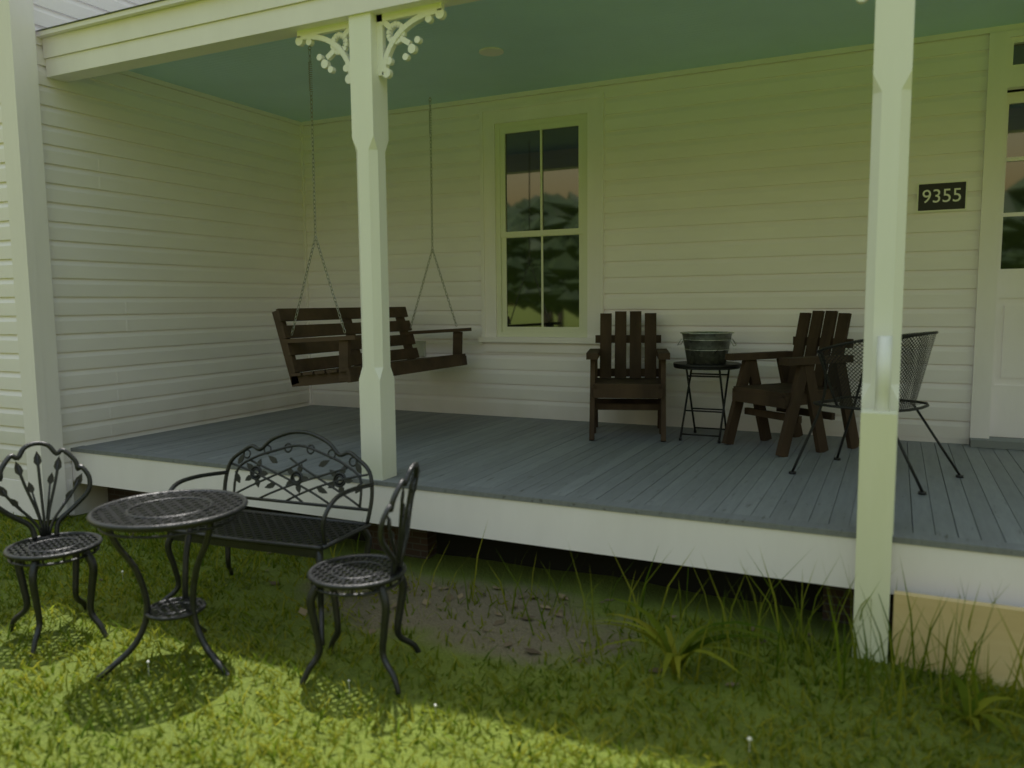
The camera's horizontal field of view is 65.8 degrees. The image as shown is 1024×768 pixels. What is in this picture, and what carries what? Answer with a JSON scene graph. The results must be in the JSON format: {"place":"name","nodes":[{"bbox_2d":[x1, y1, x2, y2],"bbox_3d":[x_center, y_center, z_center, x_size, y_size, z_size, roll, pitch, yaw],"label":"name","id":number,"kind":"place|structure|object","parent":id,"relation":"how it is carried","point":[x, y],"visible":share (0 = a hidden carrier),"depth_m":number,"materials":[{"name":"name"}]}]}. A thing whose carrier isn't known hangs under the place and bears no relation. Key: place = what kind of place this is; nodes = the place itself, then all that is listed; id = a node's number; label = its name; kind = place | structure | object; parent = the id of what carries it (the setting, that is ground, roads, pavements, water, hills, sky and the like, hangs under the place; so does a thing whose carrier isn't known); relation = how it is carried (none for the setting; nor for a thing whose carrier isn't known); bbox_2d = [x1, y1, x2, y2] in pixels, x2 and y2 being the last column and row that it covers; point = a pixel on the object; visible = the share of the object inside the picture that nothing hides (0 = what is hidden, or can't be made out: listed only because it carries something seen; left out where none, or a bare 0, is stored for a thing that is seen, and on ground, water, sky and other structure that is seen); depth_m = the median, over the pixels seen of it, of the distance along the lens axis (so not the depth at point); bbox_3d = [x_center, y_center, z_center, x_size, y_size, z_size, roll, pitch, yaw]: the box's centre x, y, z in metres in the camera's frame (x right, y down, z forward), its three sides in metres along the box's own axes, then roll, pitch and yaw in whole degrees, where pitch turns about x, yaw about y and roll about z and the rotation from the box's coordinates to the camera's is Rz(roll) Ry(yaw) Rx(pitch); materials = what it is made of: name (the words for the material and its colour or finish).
{"place":"outdoors","nodes":[
{"label":"outdoors","id":0,"kind":"place"},
{"bbox_2d":[36,0,163,30],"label":"roof trim","id":1,"kind":"structure","parent":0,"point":[101,15],"depth_m":4.91,"materials":[{"name":"white wood"}]},
{"bbox_2d":[0,0,989,481],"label":"siding wall","id":2,"kind":"structure","parent":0,"point":[180,232],"depth_m":6.00,"materials":[{"name":"white wood"}]},
{"bbox_2d":[0,0,312,519],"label":"house corner trims","id":3,"kind":"object","parent":2,"relation":"attached to","point":[25,177],"visible":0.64,"depth_m":5.20,"materials":[{"name":"white wood"}]},
{"bbox_2d":[412,341,425,356],"bbox_3d":[-0.847,-0.321,7.157,0.140,0.140,0.036,2,6,26],"label":"electrical outlet","id":4,"kind":"object","parent":2,"relation":"attached to","point":[420,346],"visible":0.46,"depth_m":7.13,"materials":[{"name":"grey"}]},
{"bbox_2d":[0,512,1023,767],"bbox_3d":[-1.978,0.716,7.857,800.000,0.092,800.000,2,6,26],"label":"lawn","id":5,"kind":"structure","parent":0,"point":[430,628],"depth_m":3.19,"materials":[{"name":"green plant"}]},
{"bbox_2d":[0,441,108,657],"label":"bistro chair","id":6,"kind":"object","parent":5,"relation":"on","point":[44,545],"visible":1,"depth_m":3.71,"materials":[{"name":"black metal"}]},
{"bbox_2d":[16,482,107,519],"bbox_3d":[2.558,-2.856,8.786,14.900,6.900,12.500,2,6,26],"label":"foundation","id":7,"kind":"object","parent":5,"relation":"on","point":[97,496],"depth_m":5.71,"materials":[{"name":"beige concrete"}]},
{"bbox_2d":[98,99,959,435],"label":"siding lap seams","id":8,"kind":"object","parent":7,"relation":"attached to","point":[394,305],"visible":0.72,"depth_m":5.81,"materials":[{"name":"white plastic"}]},
{"bbox_2d":[478,92,604,353],"bbox_3d":[0.231,-1.279,6.525,1.140,2.045,0.075,2,6,26],"label":"window frame","id":9,"kind":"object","parent":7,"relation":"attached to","point":[592,106],"depth_m":6.48,"materials":[{"name":"white wood"}]},
{"bbox_2d":[495,113,586,337],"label":"window sashes","id":10,"kind":"object","parent":9,"relation":"in","point":[502,130],"depth_m":6.56,"materials":[{"name":"white wood"}]},
{"bbox_2d":[506,126,578,326],"bbox_3d":[0.251,-1.281,6.567,0.730,1.680,0.004,2,6,26],"label":"window glass","id":11,"kind":"object","parent":10,"relation":"in","point":[561,211],"visible":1,"depth_m":6.56,"materials":[{"name":"clear glass"}]},
{"bbox_2d":[116,23,1023,125],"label":"ceiling trim","id":12,"kind":"structure","parent":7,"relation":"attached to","point":[960,34],"depth_m":6.04,"materials":[{"name":"white paint"}]},
{"bbox_2d":[501,89,1023,438],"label":"dark interior backing","id":13,"kind":"object","parent":7,"relation":"attached to","point":[1016,90],"depth_m":5.15,"materials":[{"name":"black"}]},
{"bbox_2d":[916,180,967,212],"bbox_3d":[2.860,-1.247,5.265,0.296,0.194,0.014,2,6,26],"label":"house number plaque","id":14,"kind":"object","parent":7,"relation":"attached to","point":[929,205],"visible":1,"depth_m":5.26,"materials":[{"name":"black metal"}]},
{"bbox_2d":[923,188,960,202],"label":"house numbers","id":15,"kind":"object","parent":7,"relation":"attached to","point":[945,194],"visible":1,"depth_m":5.25,"materials":[{"name":"white metal"}]},
{"bbox_2d":[969,29,1023,444],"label":"door","id":16,"kind":"structure","parent":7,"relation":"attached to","point":[997,403],"depth_m":5.20,"materials":[{"name":"white paint"}]},
{"bbox_2d":[1001,43,1023,268],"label":"door glass","id":17,"kind":"object","parent":16,"relation":"attached to","point":[1012,253],"visible":1,"depth_m":5.17,"materials":[{"name":"black"}]},
{"bbox_2d":[86,489,247,680],"bbox_3d":[-1.434,0.856,3.361,0.624,0.691,0.625,0,6,9],"label":"bistro table","id":18,"kind":"object","parent":5,"relation":"on","point":[189,510],"visible":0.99,"depth_m":3.29,"materials":[{"name":"black metal"}]},
{"bbox_2d":[155,430,376,645],"bbox_3d":[-1.197,0.696,3.908,1.006,0.864,0.576,2,6,21],"label":"garden bench","id":19,"kind":"object","parent":5,"relation":"on","point":[228,540],"visible":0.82,"depth_m":3.94,"materials":[{"name":"black metal"}]},
{"bbox_2d":[299,462,420,694],"bbox_3d":[-0.604,0.754,3.234,0.465,0.892,0.437,0,6,8],"label":"bistro chair","id":20,"kind":"object","parent":5,"relation":"on","point":[395,567],"visible":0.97,"depth_m":3.16,"materials":[{"name":"black metal"}]},
{"bbox_2d":[121,570,751,753],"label":"clover flowers","id":21,"kind":"object","parent":5,"relation":"on","point":[749,739],"visible":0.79,"depth_m":2.93,"materials":[{"name":"white plant"}]},
{"bbox_2d":[107,487,893,629],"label":"brick piers","id":22,"kind":"structure","parent":5,"relation":"on","point":[420,544],"depth_m":4.60,"materials":[{"name":"brown brick"}]},
{"bbox_2d":[99,533,972,692],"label":"pebbles","id":23,"kind":"object","parent":5,"relation":"on","point":[302,611],"visible":0.69,"depth_m":3.80,"materials":[{"name":"grey stone"}]},
{"bbox_2d":[104,521,1023,718],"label":"weeds","id":24,"kind":"object","parent":5,"relation":"on","point":[670,620],"visible":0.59,"depth_m":3.59,"materials":[{"name":"green plant"}]},
{"bbox_2d":[583,598,795,681],"bbox_3d":[0.671,1.048,3.130,0.877,0.274,0.631,2,6,26],"label":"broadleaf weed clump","id":25,"kind":"object","parent":5,"relation":"on","point":[674,660],"visible":0.85,"depth_m":3.17,"materials":[{"name":"green plant"}]},
{"bbox_2d":[395,521,1023,738],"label":"tall weeds","id":26,"kind":"object","parent":5,"relation":"on","point":[973,678],"visible":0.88,"depth_m":3.05,"materials":[{"name":"green plant"}]},
{"bbox_2d":[852,409,896,662],"bbox_3d":[1.475,0.657,3.223,0.130,1.100,0.130,2,6,26],"label":"post base","id":27,"kind":"object","parent":5,"relation":"on","point":[877,456],"visible":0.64,"depth_m":3.16,"materials":[{"name":"paint"}]},
{"bbox_2d":[874,336,892,411],"bbox_3d":[1.493,-0.042,3.179,0.056,0.300,0.055,2,6,26],"label":"porch post section","id":28,"kind":"object","parent":27,"relation":"on","point":[883,373],"visible":1,"depth_m":3.16,"materials":[{"name":"white wood"}]},
{"bbox_2d":[891,590,1023,689],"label":"new wooden step","id":29,"kind":"object","parent":5,"relation":"on","point":[998,641],"visible":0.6,"depth_m":3.06,"materials":[{"name":"brown wood"}]},
{"bbox_2d":[927,670,1023,737],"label":"weed clump","id":30,"kind":"object","parent":5,"relation":"on","point":[964,696],"visible":0.85,"depth_m":2.75,"materials":[{"name":"green plant"}]},
{"bbox_2d":[234,506,822,611],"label":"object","id":31,"kind":"object","parent":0,"point":[516,553],"depth_m":4.16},
{"bbox_2d":[71,405,1023,556],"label":"porch floor boards","id":32,"kind":"object","parent":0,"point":[746,478],"visible":0.88,"depth_m":4.68,"materials":[{"name":"grey paint"}]},
{"bbox_2d":[295,2,446,480],"bbox_3d":[-0.764,-0.715,4.364,0.968,2.499,0.140,2,6,26],"label":"porch post left with brackets","id":33,"kind":"object","parent":32,"relation":"on","point":[369,61],"visible":1,"depth_m":4.30,"materials":[{"name":"white wood"}]},
{"bbox_2d":[36,0,479,81],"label":"porch beam","id":34,"kind":"structure","parent":33,"relation":"on","point":[161,32],"depth_m":4.71,"materials":[{"name":"white wood"}]},
{"bbox_2d":[71,451,1023,607],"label":"porch skirt board","id":35,"kind":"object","parent":32,"relation":"attached to","point":[925,571],"depth_m":3.77,"materials":[{"name":"white wood"}]},
{"bbox_2d":[586,311,669,441],"bbox_3d":[0.857,-0.076,5.855,0.580,0.916,0.714,0,6,8],"label":"wooden armchair","id":36,"kind":"object","parent":32,"relation":"on","point":[605,388],"visible":0.99,"depth_m":6.01,"materials":[{"name":"brown wood"}]},
{"bbox_2d":[673,361,740,442],"bbox_3d":[1.395,0.117,5.680,0.470,0.537,0.470,2,6,26],"label":"folding side table","id":37,"kind":"object","parent":32,"relation":"on","point":[728,365],"visible":0.87,"depth_m":5.59,"materials":[{"name":"black metal"}]},
{"bbox_2d":[677,331,736,363],"bbox_3d":[1.387,-0.260,5.633,0.400,0.219,0.374,2,6,26],"label":"metal tub","id":38,"kind":"object","parent":37,"relation":"on","point":[706,347],"visible":1,"depth_m":5.51,"materials":[{"name":"metal"}]},
{"bbox_2d":[722,311,859,456],"bbox_3d":[1.869,-0.027,5.285,0.714,0.916,0.580,-3,6,-25],"label":"wooden armchair","id":39,"kind":"object","parent":32,"relation":"on","point":[797,387],"visible":0.88,"depth_m":5.23,"materials":[{"name":"brown wood"}]},
{"bbox_2d":[789,331,963,494],"bbox_3d":[2.023,0.108,4.375,0.695,0.808,0.730,-6,8,-43],"label":"bucket chair","id":40,"kind":"object","parent":32,"relation":"on","point":[853,407],"visible":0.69,"depth_m":4.23,"materials":[{"name":"black metal"}]},
{"bbox_2d":[856,0,914,534],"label":"porch post right with brackets","id":41,"kind":"object","parent":32,"relation":"on","point":[892,81],"visible":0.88,"depth_m":3.18,"materials":[{"name":"white wood"}]},
{"bbox_2d":[969,437,1023,449],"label":"door threshold","id":42,"kind":"object","parent":32,"relation":"on","point":[1005,443],"depth_m":5.18,"materials":[{"name":"grey wood"}]},
{"bbox_2d":[128,0,1023,121],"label":"porch ceiling","id":43,"kind":"structure","parent":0,"point":[543,44],"depth_m":5.36,"materials":[{"name":"green paint"}]},
{"bbox_2d":[291,46,456,335],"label":"swing chains","id":44,"kind":"object","parent":43,"relation":"hanging from","point":[309,62],"visible":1,"depth_m":5.47,"materials":[{"name":"silver metal"}]},
{"bbox_2d":[272,307,471,386],"bbox_3d":[-1.031,-0.320,6.173,0.746,0.554,1.615,2,6,26],"label":"porch swing wood","id":45,"kind":"object","parent":44,"relation":"hanging from","point":[345,364],"visible":0.9,"depth_m":5.88,"materials":[{"name":"brown wood"}]},
{"bbox_2d":[479,47,503,55],"bbox_3d":[-0.142,-2.281,5.430,0.170,0.013,0.170,2,6,26],"label":"ceiling light","id":46,"kind":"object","parent":43,"relation":"attached to","point":[491,51],"depth_m":5.41,"materials":[{"name":"white glass"}]}
]}

